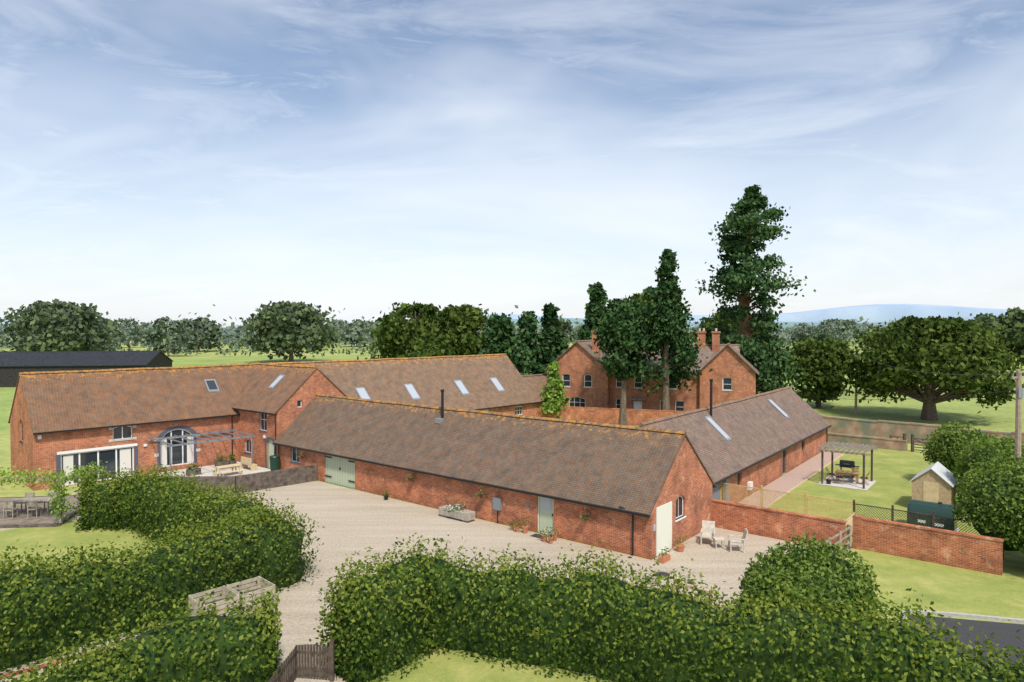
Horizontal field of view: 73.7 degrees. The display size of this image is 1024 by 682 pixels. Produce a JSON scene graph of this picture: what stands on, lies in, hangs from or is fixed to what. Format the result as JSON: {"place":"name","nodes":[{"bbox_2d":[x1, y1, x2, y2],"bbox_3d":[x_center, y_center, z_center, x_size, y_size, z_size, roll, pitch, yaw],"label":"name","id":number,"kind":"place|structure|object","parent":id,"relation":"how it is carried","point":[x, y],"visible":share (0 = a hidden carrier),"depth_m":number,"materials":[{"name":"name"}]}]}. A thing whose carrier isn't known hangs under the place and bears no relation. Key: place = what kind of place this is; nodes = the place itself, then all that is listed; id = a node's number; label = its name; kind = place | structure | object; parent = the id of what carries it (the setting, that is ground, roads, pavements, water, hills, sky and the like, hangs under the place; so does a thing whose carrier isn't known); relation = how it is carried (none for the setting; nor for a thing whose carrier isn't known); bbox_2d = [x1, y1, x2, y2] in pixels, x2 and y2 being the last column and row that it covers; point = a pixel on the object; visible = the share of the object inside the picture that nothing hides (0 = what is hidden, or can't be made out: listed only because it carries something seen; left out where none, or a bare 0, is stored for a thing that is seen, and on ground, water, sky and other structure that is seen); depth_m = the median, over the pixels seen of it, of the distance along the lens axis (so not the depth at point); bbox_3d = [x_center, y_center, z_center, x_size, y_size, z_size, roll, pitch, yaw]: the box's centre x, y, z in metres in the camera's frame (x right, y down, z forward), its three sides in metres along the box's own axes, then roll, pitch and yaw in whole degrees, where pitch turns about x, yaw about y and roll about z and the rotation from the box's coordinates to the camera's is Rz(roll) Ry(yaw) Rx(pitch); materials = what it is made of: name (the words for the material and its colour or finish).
{"place":"outdoors","nodes":[
{"label":"outdoors","id":0,"kind":"place"},
{"bbox_2d":[0,469,99,524],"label":"pergola","id":1,"kind":"object","parent":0,"point":[60,518],"visible":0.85,"depth_m":36.29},
{"bbox_2d":[0,460,110,523],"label":"vine leaves","id":2,"kind":"object","parent":1,"relation":"on","point":[55,489],"visible":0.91,"depth_m":36.35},
{"bbox_2d":[0,624,162,681],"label":"gravel path","id":3,"kind":"structure","parent":0,"point":[27,666],"depth_m":21.46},
{"bbox_2d":[1,650,105,677],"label":"fence","id":4,"kind":"object","parent":3,"relation":"on","point":[26,670],"visible":0.17,"depth_m":20.81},
{"bbox_2d":[0,520,164,569],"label":"lawn","id":5,"kind":"structure","parent":0,"point":[62,536],"depth_m":33.68,"materials":[{"name":"green plant"}]},
{"bbox_2d":[0,461,324,674],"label":"yard hedge","id":6,"kind":"object","parent":5,"relation":"on","point":[272,518],"depth_m":25.16,"materials":[{"name":"plant"}]},
{"bbox_2d":[0,352,171,386],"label":"black shed walls","id":7,"kind":"structure","parent":0,"point":[9,376],"depth_m":121.70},
{"bbox_2d":[0,351,173,366],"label":"barn roof","id":8,"kind":"structure","parent":7,"relation":"on","point":[68,358],"depth_m":125.28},
{"bbox_2d":[135,464,317,493],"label":"sleeper wall","id":9,"kind":"structure","parent":0,"point":[281,477],"depth_m":44.37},
{"bbox_2d":[0,324,880,335],"bbox_3d":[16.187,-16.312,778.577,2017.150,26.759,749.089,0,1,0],"label":"treeline","id":10,"kind":"object","parent":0,"point":[539,328],"visible":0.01,"depth_m":974.63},
{"bbox_2d":[0,318,965,328],"bbox_3d":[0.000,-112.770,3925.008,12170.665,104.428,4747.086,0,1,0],"label":"trees","id":11,"kind":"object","parent":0,"point":[580,321],"depth_m":5620.48,"materials":[{"name":"blue"}]},
{"bbox_2d":[372,646,615,681],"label":"lawn","id":12,"kind":"structure","parent":0,"point":[455,666],"depth_m":20.84,"materials":[{"name":"green plant"}]},
{"bbox_2d":[1,304,1007,325],"bbox_3d":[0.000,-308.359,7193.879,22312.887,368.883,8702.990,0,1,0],"label":"hills","id":13,"kind":"structure","parent":0,"point":[880,312],"depth_m":9705.71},
{"bbox_2d":[138,323,880,338],"bbox_3d":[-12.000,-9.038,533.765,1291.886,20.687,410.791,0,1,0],"label":"treeline","id":14,"kind":"object","parent":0,"point":[227,333],"visible":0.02,"depth_m":641.16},
{"bbox_2d":[0,332,1023,680],"bbox_3d":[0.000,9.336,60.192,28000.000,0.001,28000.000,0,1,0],"label":"ground","id":15,"kind":"structure","parent":0,"point":[992,418],"depth_m":87.72,"materials":[{"name":"green plant"}]},
{"bbox_2d":[0,298,121,350],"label":"field oak tree","id":16,"kind":"object","parent":15,"relation":"on","point":[59,321],"depth_m":192.71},
{"bbox_2d":[82,318,126,350],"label":"hedgerow tree","id":17,"kind":"object","parent":15,"relation":"on","point":[119,334],"visible":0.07,"depth_m":246.78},
{"bbox_2d":[111,317,144,347],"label":"hedgerow tree","id":18,"kind":"object","parent":15,"relation":"on","point":[134,329],"depth_m":354.28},
{"bbox_2d":[10,378,270,490],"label":"barn walls","id":19,"kind":"structure","parent":15,"relation":"on","point":[127,446],"depth_m":47.75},
{"bbox_2d":[8,363,254,432],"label":"barn roof","id":20,"kind":"structure","parent":19,"relation":"on","point":[65,400],"depth_m":49.27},
{"bbox_2d":[0,580,282,681],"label":"hedge","id":21,"kind":"object","parent":15,"relation":"on","point":[92,656],"depth_m":18.64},
{"bbox_2d":[136,316,193,356],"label":"hedgerow tree","id":22,"kind":"object","parent":15,"relation":"on","point":[158,329],"depth_m":247.87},
{"bbox_2d":[0,341,377,347],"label":"hedgerow","id":23,"kind":"object","parent":15,"relation":"on","point":[8,345],"visible":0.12,"depth_m":356.06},
{"bbox_2d":[0,348,378,355],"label":"hedgerow","id":24,"kind":"object","parent":15,"relation":"on","point":[232,351],"visible":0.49,"depth_m":251.85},
{"bbox_2d":[176,316,226,351],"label":"field oak tree","id":25,"kind":"object","parent":15,"relation":"on","point":[207,327],"depth_m":295.50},
{"bbox_2d":[232,369,344,467],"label":"barn walls","id":26,"kind":"structure","parent":15,"relation":"on","point":[282,419],"depth_m":51.73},
{"bbox_2d":[233,362,347,414],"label":"barn roof","id":27,"kind":"structure","parent":26,"relation":"on","point":[256,394],"depth_m":53.26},
{"bbox_2d":[231,300,348,361],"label":"field oak tree","id":28,"kind":"object","parent":15,"relation":"on","point":[268,320],"depth_m":201.12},
{"bbox_2d":[0,304,581,351],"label":"treeline","id":29,"kind":"object","parent":15,"relation":"on","point":[366,337],"visible":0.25,"depth_m":313.00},
{"bbox_2d":[0,323,696,347],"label":"treeline","id":30,"kind":"object","parent":15,"relation":"on","point":[516,331],"visible":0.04,"depth_m":399.42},
{"bbox_2d":[339,320,379,346],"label":"field oak tree","id":31,"kind":"object","parent":15,"relation":"on","point":[344,338],"depth_m":373.92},
{"bbox_2d":[357,301,445,359],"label":"tree","id":32,"kind":"object","parent":15,"relation":"on","point":[393,334],"depth_m":131.06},
{"bbox_2d":[0,481,848,681],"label":"gravel yard","id":33,"kind":"structure","parent":15,"relation":"on","point":[352,521],"depth_m":32.77,"materials":[{"name":"gravel"}]},
{"bbox_2d":[0,495,80,527],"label":"deck boards","id":34,"kind":"object","parent":33,"relation":"on","point":[22,520],"visible":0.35,"depth_m":37.48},
{"bbox_2d":[3,492,56,518],"bbox_3d":[-26.900,9.232,38.186,2.300,1.060,2.140,0,1,-8],"label":"outdoor dining set","id":35,"kind":"object","parent":34,"relation":"on","point":[31,500],"visible":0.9,"depth_m":37.73,"materials":[{"name":"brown wood"}]},
{"bbox_2d":[133,462,270,477],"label":"terrace paving","id":36,"kind":"structure","parent":33,"relation":"on","point":[206,471],"depth_m":49.81,"materials":[{"name":"stone"}]},
{"bbox_2d":[186,468,200,475],"bbox_3d":[-22.684,9.335,48.630,0.400,0.450,0.900,1,2,44],"label":"terrace planter","id":37,"kind":"object","parent":36,"relation":"on","point":[193,472],"visible":0.86,"depth_m":48.43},
{"bbox_2d":[148,429,254,475],"bbox_3d":[-22.417,8.220,49.532,4.200,2.645,6.100,1,2,44],"label":"steel pergola","id":38,"kind":"object","parent":36,"relation":"on","point":[195,436],"visible":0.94,"depth_m":49.40,"materials":[{"name":"grey"}]},
{"bbox_2d":[212,456,256,475],"bbox_3d":[-19.783,9.076,49.092,2.180,0.950,3.639,1,1,26],"label":"picnic table","id":39,"kind":"object","parent":36,"relation":"on","point":[245,462],"visible":0.88,"depth_m":48.84,"materials":[{"name":"brown wood"}]},
{"bbox_2d":[269,455,279,470],"bbox_3d":[-17.122,8.916,49.308,0.800,1.260,0.800,0,1,0],"label":"water butt","id":40,"kind":"object","parent":36,"relation":"on","point":[274,462],"visible":0.79,"depth_m":49.02,"materials":[{"name":"green"}]},
{"bbox_2d":[188,576,275,616],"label":"compost crates","id":41,"kind":"object","parent":33,"relation":"on","point":[221,602],"visible":0.45,"depth_m":24.81,"materials":[{"name":"grey wood"}]},
{"bbox_2d":[268,640,334,681],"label":"picket gate","id":42,"kind":"structure","parent":33,"relation":"on","point":[299,661],"depth_m":20.32,"materials":[{"name":"brown wood"}]},
{"bbox_2d":[439,505,474,521],"bbox_3d":[-3.038,9.514,37.553,2.200,0.520,0.600,1,1,39],"label":"stone trough","id":43,"kind":"object","parent":33,"relation":"on","point":[465,515],"visible":1,"depth_m":37.15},
{"bbox_2d":[441,499,467,512],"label":"trough plants","id":44,"kind":"object","parent":43,"relation":"on","point":[455,507],"visible":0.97,"depth_m":37.48,"materials":[{"name":"green plant"}]},
{"bbox_2d":[530,533,692,583],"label":"manhole covers","id":45,"kind":"object","parent":33,"relation":"on","point":[664,574],"visible":0.68,"depth_m":29.23,"materials":[{"name":"grey metal"}]},
{"bbox_2d":[658,554,670,563],"bbox_3d":[6.855,9.782,30.700,0.250,0.250,0.700,1,1,39],"label":"flower pot","id":46,"kind":"object","parent":33,"relation":"on","point":[665,558],"visible":1,"depth_m":30.51,"materials":[{"name":"orange ceramic"}]},
{"bbox_2d":[674,574,715,608],"bbox_3d":[6.820,9.482,25.562,0.198,1.050,1.779,-1,2,-43],"label":"wooden fence","id":47,"kind":"object","parent":33,"relation":"on","point":[688,586],"visible":0.27,"depth_m":25.33,"materials":[{"name":"brown wood"}]},
{"bbox_2d":[700,520,747,552],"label":"patio chairs and table","id":48,"kind":"object","parent":33,"relation":"on","point":[708,529],"visible":1,"depth_m":32.69,"materials":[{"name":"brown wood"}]},
{"bbox_2d":[711,499,846,549],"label":"garden wall","id":49,"kind":"structure","parent":33,"relation":"on","point":[762,521],"depth_m":34.04,"materials":[{"name":"brick"}]},
{"bbox_2d":[816,525,851,551],"bbox_3d":[14.157,9.338,30.419,0.141,1.150,5.541,1,2,44],"label":"gate","id":50,"kind":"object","parent":33,"relation":"on","point":[849,535],"visible":0.36,"depth_m":31.66,"materials":[{"name":"grey wood"}]},
{"bbox_2d":[0,323,887,330],"bbox_3d":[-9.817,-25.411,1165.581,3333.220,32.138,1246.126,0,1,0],"label":"treeline","id":51,"kind":"object","parent":15,"relation":"on","point":[573,327],"visible":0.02,"depth_m":1530.73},
{"bbox_2d":[355,377,539,416],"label":"barn walls","id":52,"kind":"structure","parent":15,"relation":"on","point":[528,409],"depth_m":72.48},
{"bbox_2d":[271,353,539,409],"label":"barn roof","id":53,"kind":"structure","parent":52,"relation":"on","point":[387,379],"depth_m":69.23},
{"bbox_2d":[411,304,488,356],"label":"tree","id":54,"kind":"object","parent":15,"relation":"on","point":[456,336],"depth_m":116.26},
{"bbox_2d":[476,312,499,354],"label":"conifer tree","id":55,"kind":"object","parent":15,"relation":"on","point":[488,333],"visible":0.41,"depth_m":114.05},
{"bbox_2d":[272,389,715,559],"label":"barn walls","id":56,"kind":"structure","parent":15,"relation":"on","point":[685,496],"depth_m":35.00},
{"bbox_2d":[274,394,715,514],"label":"barn roof","id":57,"kind":"structure","parent":56,"relation":"on","point":[615,466],"depth_m":38.31,"materials":[{"name":"tile"}]},
{"bbox_2d":[489,313,516,361],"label":"conifer tree","id":58,"kind":"object","parent":15,"relation":"on","point":[503,343],"depth_m":110.96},
{"bbox_2d":[12,314,993,343],"bbox_3d":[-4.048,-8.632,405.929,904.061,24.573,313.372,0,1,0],"label":"treeline","id":59,"kind":"object","parent":15,"relation":"on","point":[780,335],"visible":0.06,"depth_m":485.04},
{"bbox_2d":[508,311,545,374],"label":"conifer tree","id":60,"kind":"object","parent":15,"relation":"on","point":[524,355],"depth_m":107.05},
{"bbox_2d":[530,302,568,373],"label":"conifer tree","id":61,"kind":"object","parent":15,"relation":"on","point":[550,338],"depth_m":109.06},
{"bbox_2d":[539,360,571,417],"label":"climbing plant","id":62,"kind":"object","parent":15,"relation":"on","point":[556,397],"depth_m":76.26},
{"bbox_2d":[540,317,578,346],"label":"hedgerow tree","id":63,"kind":"object","parent":15,"relation":"on","point":[567,328],"depth_m":252.57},
{"bbox_2d":[577,281,607,351],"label":"tree","id":64,"kind":"object","parent":15,"relation":"on","point":[597,293],"depth_m":103.25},
{"bbox_2d":[540,405,685,425],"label":"brick wall","id":65,"kind":"structure","parent":15,"relation":"on","point":[636,417],"depth_m":74.24,"materials":[{"name":"brick"}]},
{"bbox_2d":[584,295,656,424],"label":"yew tree","id":66,"kind":"object","parent":15,"relation":"on","point":[623,322],"depth_m":72.26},
{"bbox_2d":[590,292,692,352],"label":"tree","id":67,"kind":"object","parent":15,"relation":"on","point":[639,296],"visible":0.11,"depth_m":100.08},
{"bbox_2d":[643,286,658,296],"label":"tree","id":68,"kind":"object","parent":15,"relation":"on","point":[650,290],"visible":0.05,"depth_m":116.52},
{"bbox_2d":[609,328,705,410],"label":"farmhouse main walls","id":69,"kind":"structure","parent":15,"relation":"on","point":[683,398],"depth_m":77.69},
{"bbox_2d":[309,532,1023,681],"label":"hedge","id":70,"kind":"object","parent":15,"relation":"on","point":[329,619],"depth_m":20.08,"materials":[{"name":"plant"}]},
{"bbox_2d":[631,248,712,409],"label":"tree","id":71,"kind":"object","parent":15,"relation":"on","point":[670,319],"depth_m":71.80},
{"bbox_2d":[695,328,759,407],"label":"farmhouse gable walls","id":72,"kind":"structure","parent":15,"relation":"on","point":[732,374],"depth_m":74.36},
{"bbox_2d":[696,342,758,374],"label":"roof verge","id":73,"kind":"structure","parent":72,"relation":"on","point":[745,360],"depth_m":74.71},
{"bbox_2d":[641,379,831,516],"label":"barn walls","id":74,"kind":"structure","parent":15,"relation":"on","point":[767,470],"depth_m":45.81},
{"bbox_2d":[638,386,829,482],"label":"barn roof","id":75,"kind":"structure","parent":74,"relation":"on","point":[757,427],"depth_m":46.05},
{"bbox_2d":[690,312,785,343],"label":"tree","id":76,"kind":"object","parent":15,"relation":"on","point":[706,323],"depth_m":110.21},
{"bbox_2d":[695,184,815,366],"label":"sequoia tree","id":77,"kind":"object","parent":15,"relation":"on","point":[732,276],"depth_m":78.80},
{"bbox_2d":[740,338,817,393],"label":"tree","id":78,"kind":"object","parent":15,"relation":"on","point":[768,377],"depth_m":78.59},
{"bbox_2d":[792,325,813,341],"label":"hedgerow tree","id":79,"kind":"object","parent":15,"relation":"on","point":[804,330],"depth_m":391.48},
{"bbox_2d":[736,531,887,621],"bbox_3d":[9.383,8.145,21.601,4.791,3.593,5.212,0,1,0],"label":"bush","id":80,"kind":"object","parent":15,"relation":"on","point":[752,584],"depth_m":21.42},
{"bbox_2d":[780,334,865,407],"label":"tree","id":81,"kind":"object","parent":15,"relation":"on","point":[812,354],"depth_m":87.71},
{"bbox_2d":[811,318,852,343],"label":"hedgerow tree","id":82,"kind":"object","parent":15,"relation":"on","point":[839,325],"visible":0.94,"depth_m":349.99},
{"bbox_2d":[833,319,860,341],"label":"hedgerow tree","id":83,"kind":"object","parent":15,"relation":"on","point":[853,323],"depth_m":453.46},
{"bbox_2d":[852,514,863,549],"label":"brick pillar","id":84,"kind":"structure","parent":15,"relation":"on","point":[857,533],"depth_m":32.36,"materials":[{"name":"brick"}]},
{"bbox_2d":[749,446,1021,554],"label":"garden lawn","id":85,"kind":"structure","parent":15,"relation":"on","point":[895,472],"depth_m":44.30,"materials":[{"name":"green plant"}]},
{"bbox_2d":[739,452,842,506],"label":"gravel path","id":86,"kind":"structure","parent":85,"relation":"on","point":[790,480],"depth_m":47.83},
{"bbox_2d":[766,453,844,507],"bbox_3d":[20.826,9.537,47.729,0.080,0.090,24.500,1,1,37],"label":"path edging","id":87,"kind":"object","parent":85,"relation":"on","point":[796,486],"visible":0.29,"depth_m":46.59,"materials":[{"name":"brown wood"}]},
{"bbox_2d":[818,475,875,489],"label":"patio slab","id":88,"kind":"structure","parent":85,"relation":"on","point":[849,483],"depth_m":45.91,"materials":[{"name":"concrete"}]},
{"bbox_2d":[817,441,877,488],"bbox_3d":[22.688,8.352,46.200,3.198,2.510,3.619,1,1,37],"label":"garden pergola","id":89,"kind":"object","parent":88,"relation":"on","point":[839,446],"visible":0.98,"depth_m":45.81,"materials":[{"name":"brown wood"}]},
{"bbox_2d":[825,466,869,485],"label":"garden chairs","id":90,"kind":"object","parent":88,"relation":"on","point":[851,473],"visible":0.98,"depth_m":46.05,"materials":[{"name":"brown wood"}]},
{"bbox_2d":[835,460,859,478],"bbox_3d":[23.391,8.954,47.648,1.500,1.250,0.580,1,1,35],"label":"barbecue","id":91,"kind":"object","parent":88,"relation":"on","point":[847,464],"visible":0.82,"depth_m":47.48,"materials":[{"name":"black metal"}]},
{"bbox_2d":[827,432,907,450],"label":"sandstone wall","id":92,"kind":"structure","parent":85,"relation":"on","point":[889,443],"depth_m":59.74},
{"bbox_2d":[907,499,959,530],"bbox_3d":[21.900,9.072,35.582,2.260,1.480,1.460,1,1,39],"label":"oil tank","id":93,"kind":"object","parent":85,"relation":"on","point":[940,509],"visible":0.66,"depth_m":35.20,"materials":[{"name":"green"}]},
{"bbox_2d":[909,462,957,505],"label":"garden shed","id":94,"kind":"structure","parent":85,"relation":"on","point":[933,482],"depth_m":38.91,"materials":[{"name":"brown wood"}]},
{"bbox_2d":[920,421,1023,480],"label":"bush","id":95,"kind":"object","parent":85,"relation":"on","point":[933,451],"depth_m":44.49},
{"bbox_2d":[948,453,1023,553],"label":"bush","id":96,"kind":"object","parent":85,"relation":"on","point":[962,491],"depth_m":30.08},
{"bbox_2d":[952,435,1023,484],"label":"bush","id":97,"kind":"object","parent":85,"relation":"on","point":[960,465],"depth_m":37.80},
{"bbox_2d":[1011,370,1023,471],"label":"telegraph pole","id":98,"kind":"object","parent":85,"relation":"on","point":[1018,407],"visible":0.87,"depth_m":35.09,"materials":[{"name":"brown wood"}]},
{"bbox_2d":[795,345,1023,399],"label":"overhead wires","id":99,"kind":"object","parent":98,"relation":"attached to","point":[920,398],"visible":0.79,"depth_m":45.40,"materials":[{"name":"black metal"}]},
{"bbox_2d":[853,500,934,527],"bbox_3d":[18.441,8.911,33.093,3.490,1.900,0.090,1,1,39],"label":"fence","id":100,"kind":"object","parent":15,"relation":"on","point":[892,509],"visible":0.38,"depth_m":33.03,"materials":[{"name":"brown wood"}]},
{"bbox_2d":[890,433,929,451],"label":"field gates","id":101,"kind":"object","parent":15,"relation":"on","point":[912,441],"visible":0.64,"depth_m":57.69,"materials":[{"name":"brown wood"}]},
{"bbox_2d":[826,315,1023,420],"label":"tree","id":102,"kind":"object","parent":15,"relation":"on","point":[956,336],"depth_m":74.37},
{"bbox_2d":[844,311,1016,357],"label":"treeline","id":103,"kind":"object","parent":15,"relation":"on","point":[855,329],"visible":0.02,"depth_m":239.21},
{"bbox_2d":[852,550,1023,618],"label":"lawn","id":104,"kind":"structure","parent":15,"relation":"on","point":[945,588],"depth_m":27.69,"materials":[{"name":"green plant"}]},
{"bbox_2d":[862,517,1003,575],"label":"garden wall","id":105,"kind":"structure","parent":104,"relation":"on","point":[975,552],"depth_m":30.44,"materials":[{"name":"brick"}]},
{"bbox_2d":[899,609,1023,623],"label":"kerb","id":106,"kind":"structure","parent":15,"relation":"on","point":[982,617],"depth_m":24.62,"materials":[{"name":"concrete"}]},
{"bbox_2d":[907,614,1023,666],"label":"road lane","id":107,"kind":"structure","parent":15,"relation":"on","point":[1002,630],"depth_m":23.42,"materials":[{"name":"asphalt"}]},
{"bbox_2d":[971,306,1023,374],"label":"tree","id":108,"kind":"object","parent":15,"relation":"on","point":[1013,321],"depth_m":146.53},
{"bbox_2d":[0,0,1023,326],"label":"sky","id":109,"kind":"structure","parent":0,"point":[172,159],"materials":[{"name":"blue"}]},
{"bbox_2d":[521,374,567,401],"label":"roof","id":110,"kind":"structure","parent":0,"point":[536,382],"depth_m":78.88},
{"bbox_2d":[543,327,608,407],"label":"farmhouse gable walls","id":111,"kind":"structure","parent":0,"point":[584,378],"depth_m":79.38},
{"bbox_2d":[544,339,609,369],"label":"house roof","id":112,"kind":"structure","parent":111,"relation":"on","point":[586,345],"depth_m":80.25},
{"bbox_2d":[610,344,739,372],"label":"house roof","id":113,"kind":"structure","parent":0,"point":[706,351],"depth_m":77.54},
{"bbox_2d":[720,482,855,519],"bbox_3d":[14.453,8.822,36.350,6.990,1.950,0.090,1,1,39],"label":"trellis","id":114,"kind":"object","parent":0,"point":[778,499],"visible":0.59,"depth_m":36.33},
{"bbox_2d":[845,512,854,539],"bbox_3d":[16.524,9.204,33.431,0.090,1.300,1.990,1,1,39],"label":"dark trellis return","id":115,"kind":"object","parent":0,"point":[849,520],"visible":0.33,"depth_m":33.32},
{"bbox_2d":[819,414,1023,444],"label":"sandstone wall","id":116,"kind":"structure","parent":0,"point":[863,427],"depth_m":63.22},
{"bbox_2d":[932,515,1003,558],"bbox_3d":[21.016,9.016,31.507,2.810,1.750,0.090,0,1,22],"label":"fence","id":117,"kind":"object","parent":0,"point":[953,525],"depth_m":31.72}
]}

